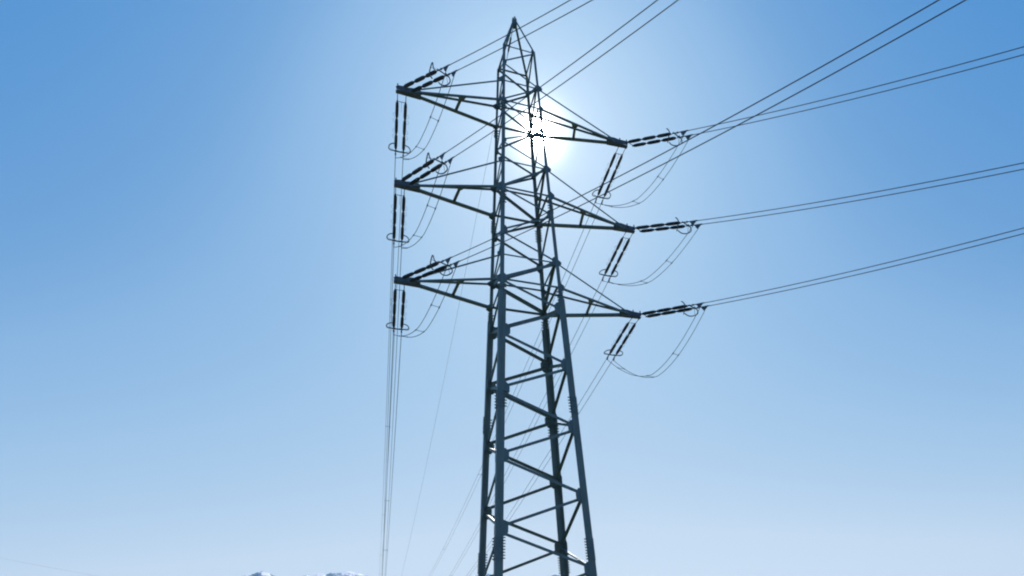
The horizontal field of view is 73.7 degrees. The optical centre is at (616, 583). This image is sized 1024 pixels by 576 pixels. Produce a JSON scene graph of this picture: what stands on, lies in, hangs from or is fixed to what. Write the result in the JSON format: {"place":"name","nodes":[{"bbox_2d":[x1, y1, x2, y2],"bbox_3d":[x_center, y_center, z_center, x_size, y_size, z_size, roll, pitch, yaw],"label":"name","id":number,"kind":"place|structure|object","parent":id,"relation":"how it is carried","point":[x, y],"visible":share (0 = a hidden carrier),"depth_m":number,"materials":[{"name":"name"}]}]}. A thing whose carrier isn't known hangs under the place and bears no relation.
{"place":"outdoors","nodes":[
{"label":"outdoors","id":0,"kind":"place"},
{"bbox_2d":[245,571,559,575],"bbox_3d":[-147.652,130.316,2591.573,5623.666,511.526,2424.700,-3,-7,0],"label":"mountains","id":1,"kind":"structure","parent":0,"point":[346,573],"depth_m":2782.74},
{"bbox_2d":[0,0,1023,575],"label":"sky","id":2,"kind":"structure","parent":0,"point":[197,196],"materials":[{"name":"blue"}]},
{"bbox_3d":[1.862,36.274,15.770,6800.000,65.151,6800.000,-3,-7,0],"label":"ground","id":3,"kind":"structure","parent":0,"visible":0},
{"bbox_2d":[393,16,640,575],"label":"lattice tower","id":4,"kind":"structure","parent":3,"relation":"on","point":[500,332],"depth_m":47.78,"materials":[{"name":"metal"}]},
{"bbox_2d":[386,187,408,247],"bbox_3d":[-15.540,-25.963,48.179,1.632,0.865,5.749,0,-7,-21],"label":"insulator string","id":5,"kind":"object","parent":4,"relation":"attached to","point":[402,216],"visible":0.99,"depth_m":48.09,"materials":[{"name":"metal"}]},
{"bbox_2d":[382,247,401,567],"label":"conductor bundle","id":6,"kind":"object","parent":5,"relation":"attached to","point":[394,386],"visible":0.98,"depth_m":67.41,"materials":[{"name":"metal"}]},
{"bbox_2d":[398,158,450,248],"bbox_3d":[-13.347,-24.823,45.676,0.632,2.300,11.549,1,-8,-32],"label":"jumper loop","id":7,"kind":"object","parent":5,"relation":"hanging from","point":[425,209],"visible":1,"depth_m":43.54,"materials":[{"name":"metal"}]},
{"bbox_2d":[386,285,408,334],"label":"insulator string","id":8,"kind":"object","parent":4,"relation":"attached to","point":[394,309],"visible":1,"depth_m":47.27,"materials":[{"name":"metal"}]},
{"bbox_2d":[382,335,400,575],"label":"conductor bundle","id":9,"kind":"object","parent":8,"relation":"attached to","point":[394,441],"visible":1,"depth_m":65.41,"materials":[{"name":"metal"}]},
{"bbox_2d":[393,263,456,337],"bbox_3d":[-12.968,-18.014,44.945,0.628,2.140,11.492,2,-8,-34],"label":"jumper loop","id":10,"kind":"object","parent":8,"relation":"hanging from","point":[430,306],"visible":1,"depth_m":42.89,"materials":[{"name":"metal"}]},
{"bbox_2d":[388,95,410,158],"bbox_3d":[-15.723,-33.149,49.115,1.632,0.624,5.747,0,-7,-21],"label":"insulator string","id":11,"kind":"object","parent":4,"relation":"attached to","point":[396,126],"visible":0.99,"depth_m":49.13,"materials":[{"name":"metal"}]},
{"bbox_2d":[379,159,402,570],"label":"conductor bundle","id":12,"kind":"object","parent":11,"relation":"attached to","point":[389,328],"visible":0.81,"depth_m":73.52,"materials":[{"name":"metal"}]},
{"bbox_2d":[399,70,453,159],"bbox_3d":[-13.456,-31.715,46.639,0.630,3.120,11.522,2,-8,-33],"label":"jumper loop","id":13,"kind":"object","parent":11,"relation":"hanging from","point":[428,121],"visible":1,"depth_m":44.52,"materials":[{"name":"metal"}]},
{"bbox_2d":[396,152,453,184],"bbox_3d":[-12.342,-26.417,42.979,6.440,2.164,1.042,-9,-9,43],"label":"insulator string","id":14,"kind":"object","parent":4,"relation":"attached to","point":[419,169],"visible":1,"depth_m":42.50,"materials":[{"name":"metal"}]},
{"bbox_2d":[446,0,677,156],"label":"conductor bundle","id":15,"kind":"object","parent":14,"relation":"attached to","point":[562,71],"visible":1,"depth_m":32.55,"materials":[{"name":"metal"}]},
{"bbox_2d":[398,62,457,92],"bbox_3d":[-12.428,-32.943,43.901,6.455,3.130,1.044,-9,-9,42],"label":"insulator string","id":16,"kind":"object","parent":4,"relation":"attached to","point":[423,77],"visible":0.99,"depth_m":43.45,"materials":[{"name":"metal"}]},
{"bbox_2d":[450,0,592,69],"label":"conductor bundle","id":17,"kind":"object","parent":16,"relation":"attached to","point":[516,30],"visible":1,"depth_m":36.79,"materials":[{"name":"metal"}]},
{"bbox_2d":[396,255,459,281],"bbox_3d":[-11.957,-19.679,42.272,6.456,1.856,1.041,-9,-9,40],"label":"insulator string","id":18,"kind":"object","parent":4,"relation":"attached to","point":[429,266],"visible":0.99,"depth_m":41.78,"materials":[{"name":"metal"}]},
{"bbox_2d":[453,0,965,260],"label":"conductor bundle","id":19,"kind":"object","parent":18,"relation":"attached to","point":[728,118],"visible":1,"depth_m":26.62,"materials":[{"name":"metal"}]},
{"bbox_2d":[403,30,512,567],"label":"earth wire","id":20,"kind":"object","parent":4,"relation":"attached to","point":[470,246],"visible":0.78,"depth_m":63.88,"materials":[{"name":"metal"}]},
{"bbox_2d":[592,149,624,203],"bbox_3d":[-0.576,-33.052,54.836,1.632,0.876,5.746,0,-7,-21],"label":"insulator string","id":21,"kind":"object","parent":4,"relation":"attached to","point":[608,170],"visible":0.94,"depth_m":54.80,"materials":[{"name":"ceramic"}]},
{"bbox_2d":[434,203,600,569],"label":"conductor bundle","id":22,"kind":"object","parent":21,"relation":"attached to","point":[532,349],"visible":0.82,"depth_m":75.69,"materials":[{"name":"metal"}]},
{"bbox_2d":[597,135,687,207],"bbox_3d":[1.779,-31.341,52.373,0.630,3.424,11.535,2,-8,-34],"label":"jumper loop","id":23,"kind":"object","parent":21,"relation":"hanging from","point":[649,186],"visible":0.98,"depth_m":51.23,"materials":[{"name":"metal"}]},
{"bbox_2d":[599,232,631,281],"bbox_3d":[0.029,-26.076,54.089,1.632,0.829,5.746,0,-7,-21],"label":"insulator string","id":24,"kind":"object","parent":4,"relation":"attached to","point":[614,255],"visible":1,"depth_m":54.15,"materials":[{"name":"ceramic"}]},
{"bbox_2d":[450,281,607,575],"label":"conductor bundle","id":25,"kind":"object","parent":24,"relation":"attached to","point":[539,406],"visible":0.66,"depth_m":76.75,"materials":[{"name":"metal"}]},
{"bbox_2d":[604,224,698,285],"bbox_3d":[2.376,-24.603,51.676,0.629,2.988,11.504,2,-8,-34],"label":"jumper loop","id":26,"kind":"object","parent":24,"relation":"hanging from","point":[658,268],"visible":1,"depth_m":50.49,"materials":[{"name":"metal"}]},
{"bbox_2d":[604,318,638,360],"bbox_3d":[0.435,-19.192,53.277,1.632,0.835,5.744,0,-7,-21],"label":"insulator string","id":27,"kind":"object","parent":4,"relation":"attached to","point":[624,340],"visible":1,"depth_m":53.34,"materials":[{"name":"ceramic"}]},
{"bbox_2d":[467,359,612,575],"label":"conductor bundle","id":28,"kind":"object","parent":27,"relation":"attached to","point":[560,442],"visible":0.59,"depth_m":69.56,"materials":[{"name":"metal"}]},
{"bbox_2d":[608,308,704,377],"bbox_3d":[2.792,-17.400,50.809,0.630,3.624,11.529,2,-8,-34],"label":"jumper loop","id":29,"kind":"object","parent":27,"relation":"hanging from","point":[669,357],"visible":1,"depth_m":49.26,"materials":[{"name":"metal"}]},
{"bbox_2d":[621,128,693,146],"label":"insulator string","id":30,"kind":"object","parent":4,"relation":"attached to","point":[668,134],"visible":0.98,"depth_m":49.42,"materials":[{"name":"ceramic"}]},
{"bbox_2d":[689,46,1023,134],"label":"conductor bundle","id":31,"kind":"object","parent":30,"relation":"attached to","point":[868,88],"visible":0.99,"depth_m":38.21,"materials":[{"name":"metal"}]},
{"bbox_2d":[627,217,703,233],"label":"insulator string","id":32,"kind":"object","parent":4,"relation":"attached to","point":[660,228],"visible":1,"depth_m":48.63,"materials":[{"name":"ceramic"}]},
{"bbox_2d":[698,162,1023,223],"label":"conductor bundle","id":33,"kind":"object","parent":32,"relation":"attached to","point":[868,193],"visible":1,"depth_m":38.36,"materials":[{"name":"metal"}]},
{"bbox_2d":[633,301,709,317],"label":"insulator string","id":34,"kind":"object","parent":4,"relation":"attached to","point":[673,311],"visible":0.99,"depth_m":47.87,"materials":[{"name":"ceramic"}]},
{"bbox_2d":[705,228,1023,305],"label":"conductor bundle","id":35,"kind":"object","parent":34,"relation":"attached to","point":[872,266],"visible":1,"depth_m":37.85,"materials":[{"name":"metal"}]}
]}

